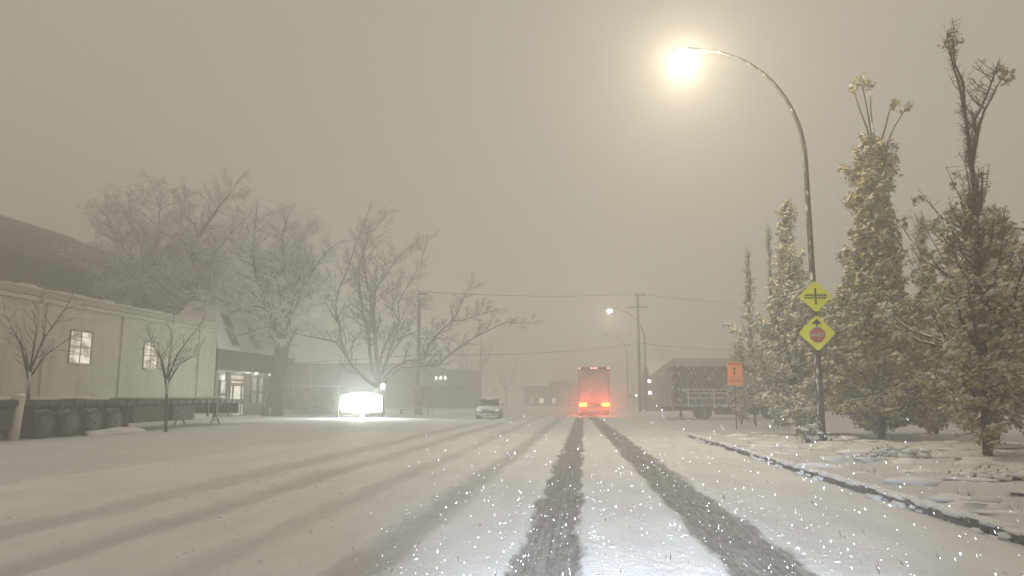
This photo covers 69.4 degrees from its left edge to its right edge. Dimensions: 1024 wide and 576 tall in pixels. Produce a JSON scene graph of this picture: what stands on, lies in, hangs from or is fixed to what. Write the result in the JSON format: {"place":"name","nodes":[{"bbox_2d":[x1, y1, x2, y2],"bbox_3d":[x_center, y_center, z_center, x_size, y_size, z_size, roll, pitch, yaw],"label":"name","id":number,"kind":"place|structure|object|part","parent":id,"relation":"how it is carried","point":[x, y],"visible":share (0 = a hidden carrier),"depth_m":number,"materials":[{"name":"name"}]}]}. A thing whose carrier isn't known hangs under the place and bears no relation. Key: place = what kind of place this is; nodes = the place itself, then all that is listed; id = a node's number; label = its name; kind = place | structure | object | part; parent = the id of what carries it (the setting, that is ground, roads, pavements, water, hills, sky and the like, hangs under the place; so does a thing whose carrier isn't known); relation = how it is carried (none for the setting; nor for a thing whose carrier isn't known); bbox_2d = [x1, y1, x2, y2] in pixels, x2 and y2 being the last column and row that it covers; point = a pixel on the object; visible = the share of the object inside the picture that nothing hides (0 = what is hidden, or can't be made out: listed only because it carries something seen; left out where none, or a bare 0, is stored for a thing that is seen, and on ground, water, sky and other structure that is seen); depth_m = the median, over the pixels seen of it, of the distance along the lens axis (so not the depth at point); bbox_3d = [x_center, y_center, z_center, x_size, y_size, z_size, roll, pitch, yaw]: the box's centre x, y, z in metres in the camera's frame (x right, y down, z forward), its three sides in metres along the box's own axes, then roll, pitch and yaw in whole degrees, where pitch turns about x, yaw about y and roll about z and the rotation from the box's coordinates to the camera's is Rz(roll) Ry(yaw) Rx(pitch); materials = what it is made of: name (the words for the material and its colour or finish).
{"place":"outdoors","nodes":[
{"label":"outdoors","id":0,"kind":"place"},
{"bbox_2d":[0,402,527,484],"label":"snow field","id":1,"kind":"structure","parent":0,"point":[22,458],"depth_m":25.03,"materials":[{"name":"white snow"}]},
{"bbox_2d":[7,393,25,440],"bbox_3d":[-16.202,4.259,24.210,0.434,1.622,0.318,-1,-9,5],"label":"snowy bollard","id":2,"kind":"object","parent":1,"relation":"on","point":[14,433],"visible":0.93,"depth_m":24.12,"materials":[{"name":"white snow"}]},
{"bbox_2d":[0,285,84,437],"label":"young tree","id":3,"kind":"object","parent":1,"relation":"on","point":[28,370],"visible":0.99,"depth_m":26.29,"materials":[{"name":"brown plant"}]},
{"bbox_2d":[0,215,120,302],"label":"gabled building","id":4,"kind":"structure","parent":1,"relation":"on","point":[28,255],"depth_m":65.54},
{"bbox_2d":[84,427,145,435],"bbox_3d":[-15.468,5.610,28.979,0.759,0.341,3.745,-1,-9,5],"label":"snow heap","id":5,"kind":"object","parent":1,"relation":"on","point":[117,430],"visible":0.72,"depth_m":28.39,"materials":[{"name":"white snow"}]},
{"bbox_2d":[0,396,244,438],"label":"flatbed trailer","id":6,"kind":"object","parent":1,"relation":"on","point":[43,417],"visible":0.96,"depth_m":28.10,"materials":[{"name":"metal"}]},
{"bbox_2d":[0,281,296,418],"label":"church hall","id":7,"kind":"structure","parent":1,"relation":"on","point":[101,365],"depth_m":42.13,"materials":[{"name":"paint"}]},
{"bbox_2d":[67,329,93,363],"bbox_3d":[-22.390,3.084,38.397,0.090,1.740,1.740,-1,-9,5],"label":"window","id":8,"kind":"structure","parent":7,"relation":"in","point":[72,358],"depth_m":38.44,"materials":[{"name":"white glass"}]},
{"bbox_2d":[142,341,158,368],"bbox_3d":[-21.784,4.082,44.589,0.090,1.690,1.540,-1,-9,5],"label":"window","id":9,"kind":"structure","parent":7,"relation":"in","point":[146,356],"depth_m":44.48,"materials":[{"name":"white glass"}]},
{"bbox_2d":[217,373,219,395],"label":"window","id":10,"kind":"structure","parent":7,"relation":"in","point":[218,373],"depth_m":53.80,"materials":[{"name":"grey glass"}]},
{"bbox_2d":[218,380,226,398],"bbox_3d":[-21.335,7.707,54.518,0.130,1.800,1.000,-1,-9,5],"label":"window","id":11,"kind":"structure","parent":7,"relation":"in","point":[222,383],"depth_m":54.53,"materials":[{"name":"beige glass"}]},
{"bbox_2d":[228,385,233,415],"bbox_3d":[-21.210,8.457,55.715,0.130,2.330,0.500,-1,-9,5],"label":"window","id":12,"kind":"structure","parent":7,"relation":"in","point":[231,386],"depth_m":55.73,"materials":[{"name":"beige glass"}]},
{"bbox_2d":[232,385,241,415],"bbox_3d":[-21.079,8.625,56.642,0.210,2.390,1.400,-1,-9,5],"label":"door","id":13,"kind":"structure","parent":7,"relation":"in","point":[237,389],"depth_m":56.86,"materials":[{"name":"white glass"}]},
{"bbox_2d":[230,374,244,384],"bbox_3d":[-21.119,7.023,56.884,0.130,0.750,2.400,-1,-9,5],"label":"window","id":14,"kind":"structure","parent":7,"relation":"in","point":[234,378],"depth_m":56.80,"materials":[{"name":"beige glass"}]},
{"bbox_2d":[240,385,244,414],"bbox_3d":[-21.027,8.735,57.585,0.130,2.330,0.500,-1,-9,5],"label":"window","id":15,"kind":"structure","parent":7,"relation":"in","point":[243,386],"depth_m":57.69,"materials":[{"name":"glass"}]},
{"bbox_2d":[250,376,257,403],"bbox_3d":[-20.835,8.222,59.674,0.130,2.200,1.100,-1,-9,5],"label":"window","id":16,"kind":"structure","parent":7,"relation":"in","point":[254,379],"depth_m":59.67,"materials":[{"name":"grey glass"}]},
{"bbox_2d":[257,376,263,403],"bbox_3d":[-20.715,8.405,60.905,0.130,2.200,1.000,-1,-9,5],"label":"window","id":17,"kind":"structure","parent":7,"relation":"in","point":[260,391],"depth_m":60.90,"materials":[{"name":"grey glass"}]},
{"bbox_2d":[50,159,262,314],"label":"bare tree","id":18,"kind":"object","parent":1,"relation":"on","point":[186,273],"visible":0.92,"depth_m":67.79,"materials":[{"name":"grey plant"}]},
{"bbox_2d":[135,309,205,431],"bbox_3d":[-14.252,3.456,30.709,2.810,5.309,1.854,3,-9,-17],"label":"young tree","id":19,"kind":"object","parent":1,"relation":"on","point":[165,376],"visible":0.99,"depth_m":30.64,"materials":[{"name":"brown plant"}]},
{"bbox_2d":[110,243,260,313],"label":"bare tree","id":20,"kind":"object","parent":1,"relation":"on","point":[145,303],"depth_m":71.44,"materials":[{"name":"grey"}]},
{"bbox_2d":[183,194,356,415],"bbox_3d":[-17.848,1.304,57.357,12.678,17.954,10.685,-1,-9,5],"label":"bare tree","id":21,"kind":"object","parent":1,"relation":"on","point":[295,291],"visible":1,"depth_m":56.17,"materials":[{"name":"grey plant"}]},
{"bbox_2d":[283,385,340,414],"bbox_3d":[-17.039,9.701,63.291,5.127,2.812,3.759,-1,-9,5],"label":"round shrub","id":22,"kind":"object","parent":1,"relation":"on","point":[308,401],"visible":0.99,"depth_m":62.61,"materials":[{"name":"grey plant"}]},
{"bbox_2d":[338,361,344,417],"bbox_3d":[-11.887,7.117,51.397,0.427,4.050,0.237,-1,-9,5],"label":"lantern post","id":23,"kind":"object","parent":1,"relation":"on","point":[342,364],"visible":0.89,"depth_m":51.43,"materials":[{"name":"metal"}]},
{"bbox_2d":[340,393,383,417],"bbox_3d":[-10.412,8.230,51.473,3.000,1.870,0.360,-1,-9,5],"label":"lit sign","id":24,"kind":"object","parent":1,"relation":"on","point":[368,402],"visible":0.82,"depth_m":51.33,"materials":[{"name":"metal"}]},
{"bbox_2d":[284,363,444,408],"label":"flat roofed building","id":25,"kind":"structure","parent":1,"relation":"on","point":[323,379],"depth_m":97.56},
{"bbox_2d":[381,384,385,417],"bbox_3d":[-8.908,7.841,50.998,0.315,2.500,0.316,7,-11,-39],"label":"lantern post","id":26,"kind":"object","parent":1,"relation":"on","point":[382,386],"visible":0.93,"depth_m":51.02,"materials":[{"name":"metal"}]},
{"bbox_2d":[397,408,414,413],"bbox_3d":[-8.819,10.524,62.782,1.855,0.660,0.469,-1,-9,5],"label":"bench","id":27,"kind":"object","parent":1,"relation":"on","point":[400,409],"visible":0.79,"depth_m":62.64,"materials":[{"name":"wood"}]},
{"bbox_2d":[289,199,542,414],"bbox_3d":[-7.942,1.297,63.424,21.508,19.402,9.735,-1,-9,5],"label":"bare tree","id":28,"kind":"object","parent":1,"relation":"on","point":[375,382],"visible":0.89,"depth_m":62.97,"materials":[{"name":"grey plant"}]},
{"bbox_2d":[413,291,426,414],"bbox_3d":[-7.510,5.351,60.765,0.910,10.400,0.749,-1,-9,5],"label":"power pole","id":29,"kind":"object","parent":1,"relation":"on","point":[418,399],"visible":0.92,"depth_m":60.52,"materials":[{"name":"wood"}]},
{"bbox_2d":[405,329,447,366],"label":"distant tree","id":30,"kind":"object","parent":1,"relation":"on","point":[443,348],"visible":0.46,"depth_m":127.85,"materials":[{"name":"grey plant"}]},
{"bbox_2d":[424,369,483,407],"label":"shop building","id":31,"kind":"structure","parent":1,"relation":"on","point":[449,386],"depth_m":100.42,"materials":[{"name":"beige"}]},
{"bbox_2d":[447,331,500,377],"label":"distant tree","id":32,"kind":"object","parent":1,"relation":"on","point":[463,358],"visible":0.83,"depth_m":139.87,"materials":[{"name":"grey plant"}]},
{"bbox_2d":[480,336,483,399],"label":"power pole","id":33,"kind":"object","parent":1,"relation":"on","point":[481,348],"visible":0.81,"depth_m":130.53,"materials":[{"name":"wood"}]},
{"bbox_2d":[492,356,520,404],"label":"distant tree","id":34,"kind":"object","parent":1,"relation":"on","point":[510,377],"visible":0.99,"depth_m":157.33,"materials":[{"name":"grey plant"}]},
{"bbox_2d":[0,402,1023,575],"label":"road","id":35,"kind":"structure","parent":0,"point":[53,512],"depth_m":9.35,"materials":[{"name":"white snow"}]},
{"bbox_2d":[7,437,840,575],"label":"snow clods","id":36,"kind":"object","parent":35,"relation":"on","point":[417,558],"visible":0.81,"depth_m":9.06,"materials":[{"name":"white snow"}]},
{"bbox_2d":[474,397,503,418],"bbox_3d":[-1.637,8.746,54.078,2.140,1.515,4.460,0,-8,2],"label":"parked car","id":37,"kind":"object","parent":35,"relation":"on","point":[491,406],"visible":1,"depth_m":52.37,"materials":[{"name":"paint"}]},
{"bbox_2d":[578,367,609,414],"bbox_3d":[7.902,10.191,72.397,2.600,4.050,21.340,-1,-9,5],"label":"semi truck","id":38,"kind":"object","parent":35,"relation":"on","point":[594,386],"visible":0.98,"depth_m":62.12,"materials":[{"name":"metal"}]},
{"bbox_3d":[6.303,8.203,62.167,1.160,2.730,0.085,-1,-9,5],"label":"door","id":39,"kind":"part","parent":38,"relation":"part of","materials":[{"name":"metal"}]},
{"bbox_3d":[7.478,8.187,62.054,1.160,2.730,0.085,-1,-9,5],"label":"door","id":40,"kind":"part","parent":38,"relation":"part of","materials":[{"name":"metal"}]},
{"bbox_2d":[0,0,1023,400],"label":"sky","id":41,"kind":"structure","parent":0,"point":[561,154],"materials":[{"name":"grey"}]},
{"bbox_2d":[122,345,1023,575],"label":"falling snow","id":42,"kind":"structure","parent":0,"point":[901,562],"depth_m":3.97,"materials":[{"name":"white snow"}]},
{"bbox_2d":[499,400,1018,401],"bbox_3d":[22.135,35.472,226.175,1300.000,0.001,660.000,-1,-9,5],"label":"ground","id":43,"kind":"structure","parent":0,"point":[578,401],"depth_m":393.74,"materials":[{"name":"white snow"}]},
{"bbox_2d":[522,382,577,405],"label":"building","id":44,"kind":"structure","parent":43,"relation":"on","point":[562,394],"depth_m":138.57,"materials":[{"name":"grey concrete"}]},
{"bbox_2d":[539,398,543,403],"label":"window","id":45,"kind":"structure","parent":44,"relation":"in","point":[541,400],"depth_m":140.41,"materials":[{"name":"beige glass"}]},
{"bbox_2d":[609,402,1023,527],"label":"snowy verge","id":46,"kind":"structure","parent":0,"point":[718,424],"depth_m":19.38,"materials":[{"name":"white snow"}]},
{"bbox_2d":[603,334,629,406],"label":"street lamp","id":47,"kind":"object","parent":46,"relation":"on","point":[627,371],"visible":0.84,"depth_m":116.97,"materials":[{"name":"metal"}]},
{"bbox_2d":[607,309,648,411],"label":"street lamp","id":48,"kind":"object","parent":46,"relation":"on","point":[646,402],"visible":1,"depth_m":81.36,"materials":[{"name":"metal"}]},
{"bbox_2d":[629,385,637,407],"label":"crossing signal","id":49,"kind":"object","parent":46,"relation":"on","point":[633,395],"visible":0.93,"depth_m":107.58,"materials":[{"name":"metal"}]},
{"bbox_2d":[626,292,647,411],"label":"power pole","id":50,"kind":"object","parent":46,"relation":"on","point":[637,295],"visible":0.98,"depth_m":81.41,"materials":[{"name":"wood"}]},
{"bbox_2d":[287,343,717,363],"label":"power line","id":51,"kind":"object","parent":50,"relation":"attached to","point":[497,354],"visible":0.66,"depth_m":67.03,"materials":[{"name":"black metal"}]},
{"bbox_2d":[421,291,766,303],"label":"power line","id":52,"kind":"object","parent":50,"relation":"attached to","point":[592,295],"visible":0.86,"depth_m":77.93,"materials":[{"name":"black metal"}]},
{"bbox_2d":[661,365,797,419],"bbox_3d":[14.985,7.230,51.349,9.050,3.752,2.731,-1,-9,5],"label":"box trailer","id":53,"kind":"object","parent":46,"relation":"on","point":[701,382],"visible":0.58,"depth_m":50.35,"materials":[{"name":"grey metal"}]},
{"bbox_2d":[727,362,742,429],"bbox_3d":[10.300,4.957,34.039,0.679,3.113,0.079,-1,-9,5],"label":"detour sign","id":54,"kind":"object","parent":46,"relation":"on","point":[734,372],"visible":1,"depth_m":34.14,"materials":[{"name":"orange metal"}]},
{"bbox_2d":[725,339,756,423],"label":"columnar tree","id":55,"kind":"object","parent":46,"relation":"on","point":[742,415],"visible":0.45,"depth_m":38.89,"materials":[{"name":"green plant"}]},
{"bbox_2d":[641,358,846,410],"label":"metal barn","id":56,"kind":"structure","parent":46,"relation":"on","point":[656,387],"depth_m":87.84,"materials":[{"name":"white metal"}]},
{"bbox_2d":[733,247,765,425],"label":"columnar tree","id":57,"kind":"object","parent":46,"relation":"on","point":[750,393],"visible":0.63,"depth_m":35.83,"materials":[{"name":"green plant"}]},
{"bbox_2d":[672,47,834,442],"bbox_3d":[7.490,-1.650,23.464,4.350,12.870,0.560,-1,-9,5],"label":"street lamp","id":58,"kind":"object","parent":46,"relation":"on","point":[681,53],"visible":0.91,"depth_m":23.32,"materials":[{"name":"metal"}]},
{"bbox_2d":[800,281,830,311],"bbox_3d":[9.361,0.264,22.837,0.940,0.940,0.074,-1,-9,5],"label":"warning sign","id":59,"kind":"object","parent":58,"relation":"attached to","point":[815,296],"visible":1,"depth_m":22.81,"materials":[{"name":"yellow metal"}]},
{"bbox_2d":[799,316,834,349],"bbox_3d":[9.340,1.380,22.659,1.060,1.060,0.101,-1,-9,5],"label":"stop ahead sign","id":60,"kind":"object","parent":58,"relation":"attached to","point":[817,333],"visible":1,"depth_m":22.62,"materials":[{"name":"yellow metal"}]},
{"bbox_2d":[744,225,801,427],"bbox_3d":[11.873,1.627,34.064,2.947,9.476,3.958,-1,-9,5],"label":"columnar tree","id":61,"kind":"object","parent":46,"relation":"on","point":[770,381],"visible":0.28,"depth_m":33.50,"materials":[{"name":"green plant"}]},
{"bbox_2d":[722,197,843,434],"bbox_3d":[9.910,0.936,26.874,4.505,8.727,3.562,-1,-9,5],"label":"columnar tree","id":62,"kind":"object","parent":46,"relation":"on","point":[789,310],"visible":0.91,"depth_m":26.56,"materials":[{"name":"green plant"}]},
{"bbox_2d":[793,414,823,442],"bbox_3d":[8.868,4.269,22.082,0.833,0.986,1.016,-1,-9,5],"label":"plant","id":63,"kind":"object","parent":46,"relation":"on","point":[808,434],"visible":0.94,"depth_m":22.04,"materials":[{"name":"white plant"}]},
{"bbox_2d":[689,436,1023,545],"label":"kerb","id":64,"kind":"structure","parent":46,"relation":"on","point":[938,514],"depth_m":9.61,"materials":[{"name":"concrete"}]},
{"bbox_2d":[683,432,1023,542],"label":"kerb snow","id":65,"kind":"structure","parent":64,"relation":"on","point":[1007,528],"depth_m":10.10,"materials":[{"name":"white snow"}]},
{"bbox_2d":[705,432,1023,514],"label":"snow lumps","id":66,"kind":"object","parent":46,"relation":"on","point":[987,502],"visible":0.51,"depth_m":14.76,"materials":[{"name":"white snow"}]},
{"bbox_2d":[807,257,945,434],"bbox_3d":[13.636,1.797,27.453,5.057,7.202,4.852,-1,-9,5],"label":"columnar tree","id":67,"kind":"object","parent":46,"relation":"on","point":[846,413],"depth_m":27.04,"materials":[{"name":"green plant"}]},
{"bbox_2d":[804,72,950,439],"bbox_3d":[12.049,-1.178,24.306,5.278,12.169,3.985,-1,-9,5],"label":"columnar tree","id":68,"kind":"object","parent":46,"relation":"on","point":[873,268],"visible":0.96,"depth_m":23.25,"materials":[{"name":"green plant"}]},
{"bbox_2d":[870,439,933,458],"bbox_3d":[8.650,3.731,16.443,1.301,0.697,1.079,-1,-9,5],"label":"plant","id":69,"kind":"object","parent":46,"relation":"on","point":[892,451],"visible":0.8,"depth_m":16.31,"materials":[{"name":"white plant"}]},
{"bbox_2d":[892,209,978,433],"bbox_3d":[15.302,1.244,27.670,4.834,8.354,4.506,-4,-9,26],"label":"columnar tree","id":70,"kind":"object","parent":46,"relation":"on","point":[922,266],"visible":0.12,"depth_m":27.34,"materials":[{"name":"green plant"}]},
{"bbox_2d":[856,17,1023,455],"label":"columnar tree","id":71,"kind":"object","parent":46,"relation":"on","point":[978,318],"visible":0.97,"depth_m":16.34,"materials":[{"name":"green plant"}]},
{"bbox_2d":[928,185,1023,443],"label":"columnar tree","id":72,"kind":"object","parent":46,"relation":"on","point":[1011,229],"visible":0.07,"depth_m":19.30,"materials":[{"name":"green plant"}]},
{"bbox_2d":[948,453,1023,480],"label":"plant","id":73,"kind":"object","parent":46,"relation":"on","point":[1004,475],"visible":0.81,"depth_m":11.95,"materials":[{"name":"white plant"}]},
{"bbox_2d":[998,221,1023,361],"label":"columnar tree","id":74,"kind":"object","parent":46,"relation":"on","point":[1015,338],"visible":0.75,"depth_m":15.05,"materials":[{"name":"green plant"}]}
]}

